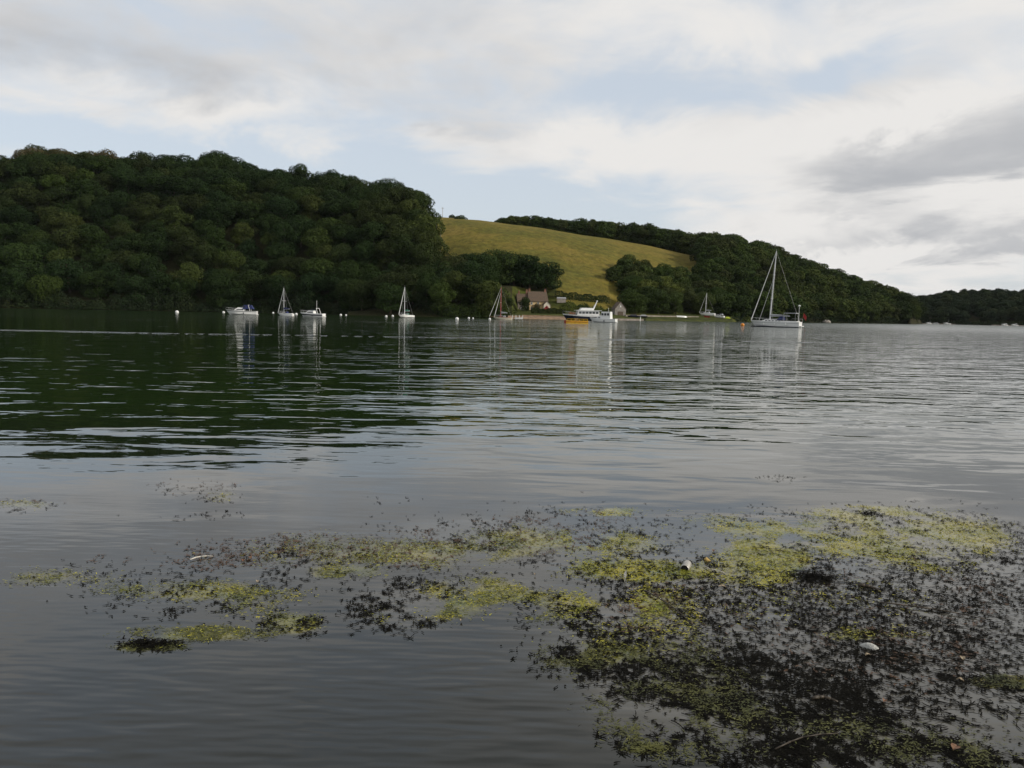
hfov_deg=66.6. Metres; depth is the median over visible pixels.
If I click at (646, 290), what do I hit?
broadleaf tree
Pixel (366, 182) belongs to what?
broadleaf tree
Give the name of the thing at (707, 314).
sailing yacht
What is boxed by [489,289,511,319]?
gaff yacht
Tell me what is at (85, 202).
broadleaf tree
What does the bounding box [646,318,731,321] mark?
shore grass
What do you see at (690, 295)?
broadleaf tree
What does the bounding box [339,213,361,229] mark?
broadleaf tree
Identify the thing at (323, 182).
broadleaf tree
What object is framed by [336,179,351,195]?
broadleaf tree
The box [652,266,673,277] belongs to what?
broadleaf tree
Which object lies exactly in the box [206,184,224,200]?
broadleaf tree
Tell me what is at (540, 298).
stone cottage
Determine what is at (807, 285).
woodland
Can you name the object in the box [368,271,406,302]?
broadleaf tree
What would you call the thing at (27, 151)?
broadleaf tree
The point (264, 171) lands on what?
broadleaf tree
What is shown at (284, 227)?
broadleaf tree
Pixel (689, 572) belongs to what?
algae
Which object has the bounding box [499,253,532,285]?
broadleaf tree
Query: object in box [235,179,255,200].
broadleaf tree
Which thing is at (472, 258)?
broadleaf tree
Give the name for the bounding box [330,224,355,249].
broadleaf tree
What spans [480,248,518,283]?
broadleaf tree
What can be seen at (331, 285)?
broadleaf tree
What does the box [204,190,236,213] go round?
broadleaf tree
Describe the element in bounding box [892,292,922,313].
broadleaf tree
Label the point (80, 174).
broadleaf tree
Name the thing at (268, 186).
broadleaf tree
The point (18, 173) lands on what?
broadleaf tree
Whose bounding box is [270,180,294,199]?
broadleaf tree
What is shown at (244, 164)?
broadleaf tree
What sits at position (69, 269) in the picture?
broadleaf tree
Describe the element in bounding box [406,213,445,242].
broadleaf tree
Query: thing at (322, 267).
broadleaf tree
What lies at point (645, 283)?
broadleaf tree
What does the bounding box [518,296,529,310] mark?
broadleaf tree
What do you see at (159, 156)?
broadleaf tree
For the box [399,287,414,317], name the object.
sailing yacht
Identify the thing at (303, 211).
broadleaf tree
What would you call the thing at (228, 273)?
broadleaf tree
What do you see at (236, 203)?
broadleaf tree
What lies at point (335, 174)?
broadleaf tree
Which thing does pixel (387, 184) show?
broadleaf tree
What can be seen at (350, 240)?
broadleaf tree
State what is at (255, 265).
broadleaf tree
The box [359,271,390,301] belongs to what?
broadleaf tree
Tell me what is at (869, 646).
foam lump
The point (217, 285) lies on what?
broadleaf tree
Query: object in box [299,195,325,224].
broadleaf tree
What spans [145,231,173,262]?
broadleaf tree
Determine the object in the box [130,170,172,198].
broadleaf tree
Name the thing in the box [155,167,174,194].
broadleaf tree
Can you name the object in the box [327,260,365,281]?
broadleaf tree
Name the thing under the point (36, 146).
broadleaf tree
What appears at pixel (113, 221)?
broadleaf tree
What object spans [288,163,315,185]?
broadleaf tree
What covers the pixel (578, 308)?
hedge
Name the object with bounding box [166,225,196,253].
broadleaf tree
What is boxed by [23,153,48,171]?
broadleaf tree
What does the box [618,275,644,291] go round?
broadleaf tree
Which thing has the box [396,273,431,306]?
broadleaf tree
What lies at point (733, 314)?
bush
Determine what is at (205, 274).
broadleaf tree
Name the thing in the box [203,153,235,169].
broadleaf tree
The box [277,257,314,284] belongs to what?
broadleaf tree
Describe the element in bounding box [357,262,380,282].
broadleaf tree
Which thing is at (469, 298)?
broadleaf tree
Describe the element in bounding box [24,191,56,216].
broadleaf tree
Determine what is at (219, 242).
broadleaf tree
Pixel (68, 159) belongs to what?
broadleaf tree
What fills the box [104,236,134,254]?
broadleaf tree
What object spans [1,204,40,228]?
broadleaf tree
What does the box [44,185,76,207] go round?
broadleaf tree
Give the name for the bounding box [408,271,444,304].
broadleaf tree
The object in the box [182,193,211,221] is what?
broadleaf tree
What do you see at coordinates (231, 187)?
broadleaf tree
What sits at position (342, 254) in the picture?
broadleaf tree
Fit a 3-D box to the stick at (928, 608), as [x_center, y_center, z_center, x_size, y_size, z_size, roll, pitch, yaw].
[2.908,1.562,5.411,0.643,0.017,0.038,3,6,23]
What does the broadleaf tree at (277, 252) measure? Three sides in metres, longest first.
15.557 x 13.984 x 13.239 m
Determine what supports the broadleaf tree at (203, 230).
on the hillside terrain at (584, 262)
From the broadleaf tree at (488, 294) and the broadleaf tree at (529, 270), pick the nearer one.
the broadleaf tree at (488, 294)
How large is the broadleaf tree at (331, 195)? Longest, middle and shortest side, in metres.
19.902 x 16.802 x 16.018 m
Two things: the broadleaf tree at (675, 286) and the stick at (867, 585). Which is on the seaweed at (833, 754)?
the stick at (867, 585)
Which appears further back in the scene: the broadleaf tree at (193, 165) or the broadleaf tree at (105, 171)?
the broadleaf tree at (193, 165)
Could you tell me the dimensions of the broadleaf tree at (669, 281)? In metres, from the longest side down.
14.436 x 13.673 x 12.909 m
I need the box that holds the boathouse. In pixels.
[611,302,625,315]
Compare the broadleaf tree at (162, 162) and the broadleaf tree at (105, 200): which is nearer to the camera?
the broadleaf tree at (105, 200)
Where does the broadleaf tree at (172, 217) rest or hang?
on the hillside terrain at (584, 262)
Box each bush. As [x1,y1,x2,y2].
[561,300,576,307]
[576,303,590,307]
[730,310,740,316]
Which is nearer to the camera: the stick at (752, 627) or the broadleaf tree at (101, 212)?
the stick at (752, 627)
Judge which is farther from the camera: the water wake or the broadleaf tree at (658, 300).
the broadleaf tree at (658, 300)
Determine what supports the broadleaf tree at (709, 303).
on the hillside terrain at (584, 262)
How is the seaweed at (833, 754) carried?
on the river water
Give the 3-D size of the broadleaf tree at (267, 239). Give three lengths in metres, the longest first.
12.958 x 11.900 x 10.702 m
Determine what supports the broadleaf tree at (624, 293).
on the hillside terrain at (584, 262)
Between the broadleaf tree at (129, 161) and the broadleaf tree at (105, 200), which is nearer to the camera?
the broadleaf tree at (105, 200)
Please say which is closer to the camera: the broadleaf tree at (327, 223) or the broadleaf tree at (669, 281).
the broadleaf tree at (327, 223)
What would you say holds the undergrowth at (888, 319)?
on the hillside terrain at (584, 262)
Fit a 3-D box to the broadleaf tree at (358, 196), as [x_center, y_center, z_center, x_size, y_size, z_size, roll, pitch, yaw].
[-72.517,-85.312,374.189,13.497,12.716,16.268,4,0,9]
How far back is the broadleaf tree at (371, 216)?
354.12 m
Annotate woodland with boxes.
[8,152,927,321]
[915,288,1023,321]
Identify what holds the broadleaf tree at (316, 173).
on the hillside terrain at (584, 262)
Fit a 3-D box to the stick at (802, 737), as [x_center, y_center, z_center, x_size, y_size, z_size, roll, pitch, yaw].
[1.391,1.685,3.706,0.393,0.016,0.036,-1,6,-24]
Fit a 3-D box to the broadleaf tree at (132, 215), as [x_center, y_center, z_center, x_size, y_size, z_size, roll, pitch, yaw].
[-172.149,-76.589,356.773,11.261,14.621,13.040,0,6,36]
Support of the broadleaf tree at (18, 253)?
on the hillside terrain at (584, 262)
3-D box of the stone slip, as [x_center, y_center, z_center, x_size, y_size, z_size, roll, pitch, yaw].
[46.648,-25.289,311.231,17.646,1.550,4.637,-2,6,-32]
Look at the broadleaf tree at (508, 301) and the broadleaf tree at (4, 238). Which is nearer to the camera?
the broadleaf tree at (508, 301)
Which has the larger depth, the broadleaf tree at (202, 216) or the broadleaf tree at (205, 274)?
the broadleaf tree at (202, 216)
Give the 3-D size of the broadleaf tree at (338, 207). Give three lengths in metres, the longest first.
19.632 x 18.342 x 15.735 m
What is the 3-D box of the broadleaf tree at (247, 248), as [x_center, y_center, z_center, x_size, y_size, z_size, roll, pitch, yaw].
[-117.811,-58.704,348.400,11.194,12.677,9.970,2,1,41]
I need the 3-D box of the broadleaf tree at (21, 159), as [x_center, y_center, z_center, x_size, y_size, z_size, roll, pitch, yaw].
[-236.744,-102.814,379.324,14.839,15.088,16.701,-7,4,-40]
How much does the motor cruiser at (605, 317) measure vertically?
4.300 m
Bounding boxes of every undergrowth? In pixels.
[0,287,457,316]
[437,303,516,317]
[732,310,918,323]
[918,316,1023,324]
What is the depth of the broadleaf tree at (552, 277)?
355.82 m
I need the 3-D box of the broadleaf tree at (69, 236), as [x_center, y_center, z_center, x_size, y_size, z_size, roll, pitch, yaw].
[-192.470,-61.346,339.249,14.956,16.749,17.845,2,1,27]
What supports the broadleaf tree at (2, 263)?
on the hillside terrain at (584, 262)
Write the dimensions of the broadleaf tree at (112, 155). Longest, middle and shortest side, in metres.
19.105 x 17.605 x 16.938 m
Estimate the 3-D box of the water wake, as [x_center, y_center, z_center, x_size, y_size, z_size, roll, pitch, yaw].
[-6.261,-3.764,62.029,72.388,0.023,2.961,0,5,-9]
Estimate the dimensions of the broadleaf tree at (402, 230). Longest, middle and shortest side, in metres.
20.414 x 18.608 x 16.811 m
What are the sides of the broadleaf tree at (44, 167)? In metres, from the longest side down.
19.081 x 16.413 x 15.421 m
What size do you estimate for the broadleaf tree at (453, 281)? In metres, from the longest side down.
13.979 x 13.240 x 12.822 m
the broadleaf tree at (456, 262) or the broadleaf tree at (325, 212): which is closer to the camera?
the broadleaf tree at (456, 262)
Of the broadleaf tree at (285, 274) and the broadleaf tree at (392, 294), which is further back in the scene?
the broadleaf tree at (285, 274)
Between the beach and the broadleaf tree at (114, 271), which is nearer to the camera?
the beach
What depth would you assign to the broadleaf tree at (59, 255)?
330.17 m
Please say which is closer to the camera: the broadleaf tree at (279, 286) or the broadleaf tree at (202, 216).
the broadleaf tree at (279, 286)
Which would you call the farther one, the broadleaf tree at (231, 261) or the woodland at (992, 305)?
the woodland at (992, 305)
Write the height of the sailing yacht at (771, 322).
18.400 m
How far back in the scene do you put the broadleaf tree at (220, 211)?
354.92 m
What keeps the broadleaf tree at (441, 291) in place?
on the hillside terrain at (584, 262)
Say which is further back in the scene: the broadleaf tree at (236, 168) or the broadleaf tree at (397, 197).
the broadleaf tree at (236, 168)
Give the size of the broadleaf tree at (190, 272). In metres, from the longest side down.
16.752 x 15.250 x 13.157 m
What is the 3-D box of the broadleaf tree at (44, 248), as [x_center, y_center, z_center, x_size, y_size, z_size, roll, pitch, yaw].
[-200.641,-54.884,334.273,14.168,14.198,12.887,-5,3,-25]
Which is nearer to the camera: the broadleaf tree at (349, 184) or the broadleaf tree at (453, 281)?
the broadleaf tree at (453, 281)
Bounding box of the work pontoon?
[564,318,587,323]
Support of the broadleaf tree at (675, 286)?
on the hillside terrain at (584, 262)
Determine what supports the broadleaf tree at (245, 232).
on the hillside terrain at (584, 262)
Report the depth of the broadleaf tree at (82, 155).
386.27 m
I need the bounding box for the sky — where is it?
[0,0,1023,295]
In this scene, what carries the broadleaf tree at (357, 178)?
on the hillside terrain at (584, 262)
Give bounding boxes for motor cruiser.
[226,305,258,314]
[300,308,325,316]
[590,308,617,322]
[714,314,724,317]
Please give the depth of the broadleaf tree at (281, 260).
335.83 m
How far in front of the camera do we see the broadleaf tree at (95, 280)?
321.92 m
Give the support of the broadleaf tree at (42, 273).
on the hillside terrain at (584, 262)
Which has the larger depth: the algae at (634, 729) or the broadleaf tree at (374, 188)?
the broadleaf tree at (374, 188)
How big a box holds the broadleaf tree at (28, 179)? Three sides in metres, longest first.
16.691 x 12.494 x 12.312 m
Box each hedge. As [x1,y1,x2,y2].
[531,307,564,313]
[554,291,609,303]
[559,306,610,312]
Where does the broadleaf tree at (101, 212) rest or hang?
on the hillside terrain at (584, 262)
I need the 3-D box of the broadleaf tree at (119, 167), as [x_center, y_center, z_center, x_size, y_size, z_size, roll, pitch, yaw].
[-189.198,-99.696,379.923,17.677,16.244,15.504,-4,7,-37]
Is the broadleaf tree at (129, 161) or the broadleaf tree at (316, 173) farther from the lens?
the broadleaf tree at (316, 173)
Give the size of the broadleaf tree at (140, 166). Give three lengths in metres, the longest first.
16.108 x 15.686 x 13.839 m
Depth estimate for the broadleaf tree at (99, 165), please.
380.17 m
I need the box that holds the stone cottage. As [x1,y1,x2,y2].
[516,289,550,309]
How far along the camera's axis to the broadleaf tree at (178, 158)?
413.30 m
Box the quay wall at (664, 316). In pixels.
[625,315,698,316]
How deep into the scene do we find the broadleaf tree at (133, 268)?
329.67 m
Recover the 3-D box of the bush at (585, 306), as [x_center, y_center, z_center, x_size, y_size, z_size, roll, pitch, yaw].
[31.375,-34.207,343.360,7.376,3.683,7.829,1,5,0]
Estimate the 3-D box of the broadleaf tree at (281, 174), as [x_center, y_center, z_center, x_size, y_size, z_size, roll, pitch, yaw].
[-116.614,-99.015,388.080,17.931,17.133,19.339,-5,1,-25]
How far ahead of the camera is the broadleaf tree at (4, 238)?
338.53 m
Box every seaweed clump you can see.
[120,635,174,651]
[782,569,852,588]
[842,508,883,517]
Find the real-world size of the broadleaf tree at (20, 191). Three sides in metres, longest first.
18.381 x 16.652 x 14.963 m
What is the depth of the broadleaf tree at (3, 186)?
363.77 m
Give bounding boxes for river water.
[0,308,1023,767]
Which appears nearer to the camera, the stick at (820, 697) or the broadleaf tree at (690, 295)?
the stick at (820, 697)
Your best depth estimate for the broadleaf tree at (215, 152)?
406.09 m
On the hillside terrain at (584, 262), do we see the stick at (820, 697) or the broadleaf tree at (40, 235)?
the broadleaf tree at (40, 235)
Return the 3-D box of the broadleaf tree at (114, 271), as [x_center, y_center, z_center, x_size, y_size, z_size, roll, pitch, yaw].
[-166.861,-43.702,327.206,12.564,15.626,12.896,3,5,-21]
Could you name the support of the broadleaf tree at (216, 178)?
on the hillside terrain at (584, 262)
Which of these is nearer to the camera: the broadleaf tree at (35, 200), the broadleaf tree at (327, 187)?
the broadleaf tree at (35, 200)
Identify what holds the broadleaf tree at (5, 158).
on the hillside terrain at (584, 262)
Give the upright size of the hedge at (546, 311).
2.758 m
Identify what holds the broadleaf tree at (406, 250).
on the hillside terrain at (584, 262)
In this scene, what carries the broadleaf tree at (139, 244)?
on the hillside terrain at (584, 262)
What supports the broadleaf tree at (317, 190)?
on the hillside terrain at (584, 262)
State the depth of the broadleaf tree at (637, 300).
352.08 m
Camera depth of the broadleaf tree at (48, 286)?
315.34 m
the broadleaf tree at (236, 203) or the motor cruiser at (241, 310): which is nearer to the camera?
the motor cruiser at (241, 310)
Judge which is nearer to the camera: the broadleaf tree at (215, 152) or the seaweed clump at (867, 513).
the seaweed clump at (867, 513)
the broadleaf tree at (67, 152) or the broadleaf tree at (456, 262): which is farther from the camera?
the broadleaf tree at (67, 152)
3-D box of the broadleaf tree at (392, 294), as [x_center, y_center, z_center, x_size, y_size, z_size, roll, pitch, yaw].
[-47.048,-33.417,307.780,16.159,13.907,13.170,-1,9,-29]
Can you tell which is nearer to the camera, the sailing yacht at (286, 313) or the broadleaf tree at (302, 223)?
the sailing yacht at (286, 313)
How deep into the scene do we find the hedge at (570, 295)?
355.89 m
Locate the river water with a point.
(300, 424)
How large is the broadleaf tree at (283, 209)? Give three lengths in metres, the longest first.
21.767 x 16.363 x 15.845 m
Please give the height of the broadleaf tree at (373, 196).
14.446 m
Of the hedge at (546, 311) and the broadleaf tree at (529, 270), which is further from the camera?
the broadleaf tree at (529, 270)
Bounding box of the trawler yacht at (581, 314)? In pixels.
[562,301,599,320]
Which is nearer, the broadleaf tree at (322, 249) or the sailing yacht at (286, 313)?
the sailing yacht at (286, 313)
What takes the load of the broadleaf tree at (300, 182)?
on the hillside terrain at (584, 262)
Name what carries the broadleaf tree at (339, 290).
on the hillside terrain at (584, 262)
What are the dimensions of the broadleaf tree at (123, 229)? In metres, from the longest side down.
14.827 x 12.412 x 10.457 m
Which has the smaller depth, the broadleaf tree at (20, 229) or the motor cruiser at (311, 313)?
the motor cruiser at (311, 313)
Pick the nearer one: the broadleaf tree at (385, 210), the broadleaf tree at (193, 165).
the broadleaf tree at (385, 210)
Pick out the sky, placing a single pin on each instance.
(880, 141)
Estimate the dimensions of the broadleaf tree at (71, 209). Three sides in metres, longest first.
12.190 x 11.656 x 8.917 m
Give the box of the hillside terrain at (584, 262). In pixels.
[0,176,1023,324]
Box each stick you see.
[645,590,692,624]
[745,624,759,632]
[775,733,837,749]
[811,695,837,701]
[858,583,879,590]
[880,602,984,618]
[905,652,959,666]
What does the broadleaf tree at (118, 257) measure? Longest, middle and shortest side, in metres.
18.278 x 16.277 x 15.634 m
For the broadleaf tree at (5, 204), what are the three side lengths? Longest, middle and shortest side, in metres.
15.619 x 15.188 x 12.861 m
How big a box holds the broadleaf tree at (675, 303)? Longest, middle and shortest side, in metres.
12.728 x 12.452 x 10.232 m
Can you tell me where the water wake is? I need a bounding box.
[26,330,843,342]
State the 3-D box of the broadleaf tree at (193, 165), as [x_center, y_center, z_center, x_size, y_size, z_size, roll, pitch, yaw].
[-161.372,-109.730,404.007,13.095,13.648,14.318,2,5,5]
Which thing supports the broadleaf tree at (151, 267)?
on the hillside terrain at (584, 262)
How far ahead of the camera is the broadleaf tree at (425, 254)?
328.81 m
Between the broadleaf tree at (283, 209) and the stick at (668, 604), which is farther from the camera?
the broadleaf tree at (283, 209)
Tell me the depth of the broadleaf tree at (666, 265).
412.62 m
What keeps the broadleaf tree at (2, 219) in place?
on the hillside terrain at (584, 262)
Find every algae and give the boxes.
[0,491,1023,767]
[1,492,1017,684]
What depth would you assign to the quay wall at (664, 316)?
343.99 m
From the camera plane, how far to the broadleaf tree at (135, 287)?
319.49 m
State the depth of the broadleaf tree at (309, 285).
323.76 m
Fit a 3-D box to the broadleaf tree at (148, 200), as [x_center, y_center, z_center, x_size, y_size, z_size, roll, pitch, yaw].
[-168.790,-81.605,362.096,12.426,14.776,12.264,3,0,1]
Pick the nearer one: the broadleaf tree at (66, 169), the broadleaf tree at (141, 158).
the broadleaf tree at (66, 169)
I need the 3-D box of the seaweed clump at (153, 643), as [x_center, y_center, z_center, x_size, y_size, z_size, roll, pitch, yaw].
[-2.178,1.533,4.610,0.338,0.015,0.206,1,5,0]
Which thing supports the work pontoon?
on the river water
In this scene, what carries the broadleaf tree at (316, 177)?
on the hillside terrain at (584, 262)
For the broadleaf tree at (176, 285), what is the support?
on the hillside terrain at (584, 262)
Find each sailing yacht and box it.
[278,289,293,315]
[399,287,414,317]
[699,293,715,317]
[751,249,806,327]
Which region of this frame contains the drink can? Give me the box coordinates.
[680,560,691,569]
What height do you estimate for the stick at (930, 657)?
0.015 m
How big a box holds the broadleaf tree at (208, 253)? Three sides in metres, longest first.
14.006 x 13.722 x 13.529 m
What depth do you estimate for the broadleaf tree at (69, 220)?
345.98 m
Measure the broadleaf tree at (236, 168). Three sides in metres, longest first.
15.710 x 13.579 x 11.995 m
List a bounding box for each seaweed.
[0,478,1022,702]
[5,474,1023,767]
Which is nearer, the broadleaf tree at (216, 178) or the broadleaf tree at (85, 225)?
the broadleaf tree at (85, 225)
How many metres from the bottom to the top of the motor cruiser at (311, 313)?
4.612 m
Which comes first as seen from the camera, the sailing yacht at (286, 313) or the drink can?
the drink can
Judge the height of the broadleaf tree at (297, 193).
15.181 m
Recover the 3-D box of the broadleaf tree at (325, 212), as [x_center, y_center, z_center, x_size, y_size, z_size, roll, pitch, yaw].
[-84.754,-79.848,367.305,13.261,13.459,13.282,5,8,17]
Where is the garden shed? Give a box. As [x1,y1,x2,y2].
[556,297,565,302]
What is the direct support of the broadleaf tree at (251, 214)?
on the hillside terrain at (584, 262)
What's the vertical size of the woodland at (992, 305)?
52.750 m
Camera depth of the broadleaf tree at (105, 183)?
369.53 m
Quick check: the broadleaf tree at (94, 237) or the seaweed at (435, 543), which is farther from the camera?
the broadleaf tree at (94, 237)
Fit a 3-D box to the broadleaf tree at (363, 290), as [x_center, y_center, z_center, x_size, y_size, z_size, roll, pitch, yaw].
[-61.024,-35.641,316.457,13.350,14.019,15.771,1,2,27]
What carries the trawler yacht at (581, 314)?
on the river water
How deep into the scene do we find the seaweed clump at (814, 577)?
6.04 m
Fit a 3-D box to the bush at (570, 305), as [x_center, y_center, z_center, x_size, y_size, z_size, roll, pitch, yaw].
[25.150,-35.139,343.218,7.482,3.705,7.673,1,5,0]
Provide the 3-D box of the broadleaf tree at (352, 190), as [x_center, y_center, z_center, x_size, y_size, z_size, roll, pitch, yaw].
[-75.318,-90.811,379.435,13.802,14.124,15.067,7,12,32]
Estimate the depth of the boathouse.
333.03 m
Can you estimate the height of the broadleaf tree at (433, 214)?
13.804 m
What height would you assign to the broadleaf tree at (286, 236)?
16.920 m
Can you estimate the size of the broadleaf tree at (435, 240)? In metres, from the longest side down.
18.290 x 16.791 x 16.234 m
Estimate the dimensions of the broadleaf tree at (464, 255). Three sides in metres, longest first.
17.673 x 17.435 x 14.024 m
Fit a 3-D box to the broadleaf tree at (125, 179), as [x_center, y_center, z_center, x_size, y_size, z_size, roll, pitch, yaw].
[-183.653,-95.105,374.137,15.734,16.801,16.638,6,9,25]
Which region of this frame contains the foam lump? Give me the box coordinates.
[859,643,878,649]
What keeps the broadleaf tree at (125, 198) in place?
on the hillside terrain at (584, 262)
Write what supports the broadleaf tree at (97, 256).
on the hillside terrain at (584, 262)
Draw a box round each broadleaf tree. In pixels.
[0,155,12,160]
[0,160,18,185]
[0,181,41,211]
[0,183,12,202]
[0,195,17,222]
[0,209,11,226]
[0,222,15,249]
[0,222,42,245]
[0,241,42,268]
[0,246,12,267]
[0,258,48,294]
[0,266,35,302]
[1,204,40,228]
[2,162,38,187]
[9,156,33,176]
[9,176,39,194]
[10,148,43,159]
[14,143,49,159]
[16,229,54,247]
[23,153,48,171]
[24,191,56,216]
[24,274,63,303]
[25,267,61,293]
[27,239,61,266]
[28,157,72,187]
[35,206,70,231]
[38,173,71,196]
[44,148,69,155]
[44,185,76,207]
[46,152,87,181]
[46,211,84,233]
[46,249,72,263]
[46,257,93,292]
[48,160,76,187]
[49,151,74,156]
[49,224,90,256]
[56,204,82,224]
[66,177,108,211]
[67,168,102,195]
[69,151,96,176]
[72,193,100,221]
[73,158,92,172]
[75,222,105,246]
[76,226,112,255]
[76,269,119,299]
[78,154,121,176]
[81,245,114,272]
[87,202,115,227]
[91,149,120,172]
[92,172,119,198]
[95,170,118,191]
[95,193,126,217]
[98,261,130,294]
[100,248,144,278]
[102,214,140,235]
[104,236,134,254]
[105,164,137,190]
[106,191,138,216]
[107,156,139,168]
[109,221,138,238]
[112,168,142,200]
[113,275,157,306]
[115,231,160,259]
[117,253,159,280]
[120,200,146,230]
[127,151,154,161]
[130,152,152,167]
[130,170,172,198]
[132,161,155,180]
[135,204,162,227]
[136,192,161,217]
[139,256,167,283]
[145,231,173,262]
[149,157,180,172]
[150,154,180,164]
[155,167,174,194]
[156,204,194,233]
[162,194,192,218]
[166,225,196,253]
[167,160,190,173]
[168,234,211,266]
[168,277,198,302]
[170,154,196,163]
[170,261,205,294]
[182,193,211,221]
[185,244,217,271]
[188,158,201,168]
[189,218,226,249]
[190,208,218,229]
[195,157,223,170]
[198,150,228,159]
[200,168,241,194]
[200,199,235,231]
[200,268,225,294]
[200,273,234,308]
[202,232,235,257]
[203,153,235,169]
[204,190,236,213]
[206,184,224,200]
[206,268,237,297]
[211,178,248,208]
[212,249,245,274]
[220,280,247,309]
[221,199,247,222]
[222,156,258,170]
[224,162,244,175]
[228,269,269,301]
[229,222,258,244]
[230,169,267,196]
[233,201,274,231]
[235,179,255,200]
[236,239,260,262]
[239,258,270,280]
[240,192,268,219]
[251,168,274,196]
[255,175,281,197]
[255,214,282,236]
[259,192,281,213]
[260,196,303,221]
[260,231,283,253]
[262,168,293,187]
[262,274,296,308]
[264,242,296,268]
[267,221,302,255]
[267,270,296,297]
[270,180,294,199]
[271,255,295,278]
[273,219,295,242]
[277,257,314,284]
[285,185,317,211]
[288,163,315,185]
[288,214,315,246]
[290,176,313,190]
[293,271,328,304]
[294,193,323,213]
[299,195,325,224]
[299,257,333,292]
[300,227,333,259]
[307,171,325,179]
[308,186,325,195]
[309,175,345,191]
[312,174,324,185]
[313,217,346,242]
[314,244,338,265]
[315,188,348,216]
[317,169,346,181]
[318,200,341,222]
[319,273,351,301]
[321,185,343,195]
[326,197,362,224]
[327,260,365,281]
[328,242,355,269]
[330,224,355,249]
[333,278,361,310]
[334,278,360,308]
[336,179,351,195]
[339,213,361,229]
[340,175,360,180]
[343,279,376,310]
[344,183,370,197]
[344,199,380,223]
[345,181,366,194]
[345,228,366,253]
[348,193,369,206]
[348,220,391,248]
[348,241,383,267]
[355,208,384,228]
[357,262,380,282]
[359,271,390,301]
[360,179,374,186]
[364,183,383,194]
[365,191,388,214]
[368,177,399,190]
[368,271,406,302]
[369,196,398,218]
[373,281,411,313]
[378,186,416,214]
[384,222,427,247]
[388,233,420,268]
[392,199,427,221]
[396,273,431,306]
[401,208,428,226]
[403,190,435,216]
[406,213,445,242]
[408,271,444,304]
[410,242,442,270]
[414,231,449,261]
[426,207,442,220]
[426,282,457,313]
[432,252,468,272]
[434,266,458,293]
[438,270,470,301]
[457,253,475,269]
[457,275,491,306]
[465,254,491,262]
[468,280,511,312]
[475,254,498,283]
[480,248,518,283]
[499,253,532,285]
[506,297,513,305]
[512,255,552,290]
[515,253,533,287]
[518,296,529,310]
[531,303,540,307]
[532,261,564,291]
[616,288,636,309]
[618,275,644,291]
[620,292,649,313]
[635,279,658,291]
[636,285,659,307]
[645,290,673,313]
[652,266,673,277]
[653,263,678,274]
[654,276,676,288]
[661,283,686,296]
[665,290,683,313]
[679,289,700,311]
[693,291,715,314]
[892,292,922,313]
[908,299,919,306]
[912,305,921,320]
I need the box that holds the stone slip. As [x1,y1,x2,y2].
[613,318,643,320]
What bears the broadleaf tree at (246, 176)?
on the hillside terrain at (584, 262)
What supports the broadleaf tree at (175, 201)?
on the hillside terrain at (584, 262)
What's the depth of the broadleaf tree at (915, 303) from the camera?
559.90 m
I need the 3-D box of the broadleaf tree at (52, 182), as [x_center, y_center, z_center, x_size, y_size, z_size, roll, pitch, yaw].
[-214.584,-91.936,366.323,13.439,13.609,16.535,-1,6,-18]
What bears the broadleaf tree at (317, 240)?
on the hillside terrain at (584, 262)
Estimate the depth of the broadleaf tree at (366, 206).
360.06 m
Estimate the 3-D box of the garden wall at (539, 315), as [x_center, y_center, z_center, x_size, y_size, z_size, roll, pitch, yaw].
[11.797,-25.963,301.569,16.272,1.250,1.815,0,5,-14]
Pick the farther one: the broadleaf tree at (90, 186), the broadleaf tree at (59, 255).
the broadleaf tree at (90, 186)
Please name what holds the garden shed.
on the hillside terrain at (584, 262)
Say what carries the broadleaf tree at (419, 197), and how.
on the hillside terrain at (584, 262)
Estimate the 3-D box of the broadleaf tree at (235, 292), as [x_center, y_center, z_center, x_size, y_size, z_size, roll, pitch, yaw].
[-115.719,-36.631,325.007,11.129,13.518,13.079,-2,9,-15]
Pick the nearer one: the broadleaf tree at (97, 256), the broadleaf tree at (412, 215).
the broadleaf tree at (97, 256)
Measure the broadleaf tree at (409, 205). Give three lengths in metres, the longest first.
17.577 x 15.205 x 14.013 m
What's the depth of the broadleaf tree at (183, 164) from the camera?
387.36 m
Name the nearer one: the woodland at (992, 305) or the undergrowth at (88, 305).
the undergrowth at (88, 305)
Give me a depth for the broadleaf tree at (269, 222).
355.10 m
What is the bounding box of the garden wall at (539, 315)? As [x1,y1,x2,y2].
[522,315,556,315]
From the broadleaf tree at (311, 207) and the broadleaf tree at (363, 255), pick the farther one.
the broadleaf tree at (311, 207)
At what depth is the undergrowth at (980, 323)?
637.32 m
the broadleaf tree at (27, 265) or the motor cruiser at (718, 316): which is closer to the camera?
the broadleaf tree at (27, 265)
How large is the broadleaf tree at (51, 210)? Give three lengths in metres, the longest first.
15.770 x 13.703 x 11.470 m
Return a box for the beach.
[508,315,565,319]
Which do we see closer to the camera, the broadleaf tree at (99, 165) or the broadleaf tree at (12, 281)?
the broadleaf tree at (12, 281)
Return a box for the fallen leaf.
[951,743,960,749]
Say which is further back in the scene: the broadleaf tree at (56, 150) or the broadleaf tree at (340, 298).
the broadleaf tree at (56, 150)
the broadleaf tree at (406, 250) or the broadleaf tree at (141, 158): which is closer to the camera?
the broadleaf tree at (406, 250)
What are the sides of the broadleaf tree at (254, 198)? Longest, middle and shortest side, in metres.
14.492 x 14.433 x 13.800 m
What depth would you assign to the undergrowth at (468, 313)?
304.34 m
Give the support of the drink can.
on the river water
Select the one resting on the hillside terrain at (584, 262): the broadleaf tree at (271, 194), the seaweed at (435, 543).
the broadleaf tree at (271, 194)

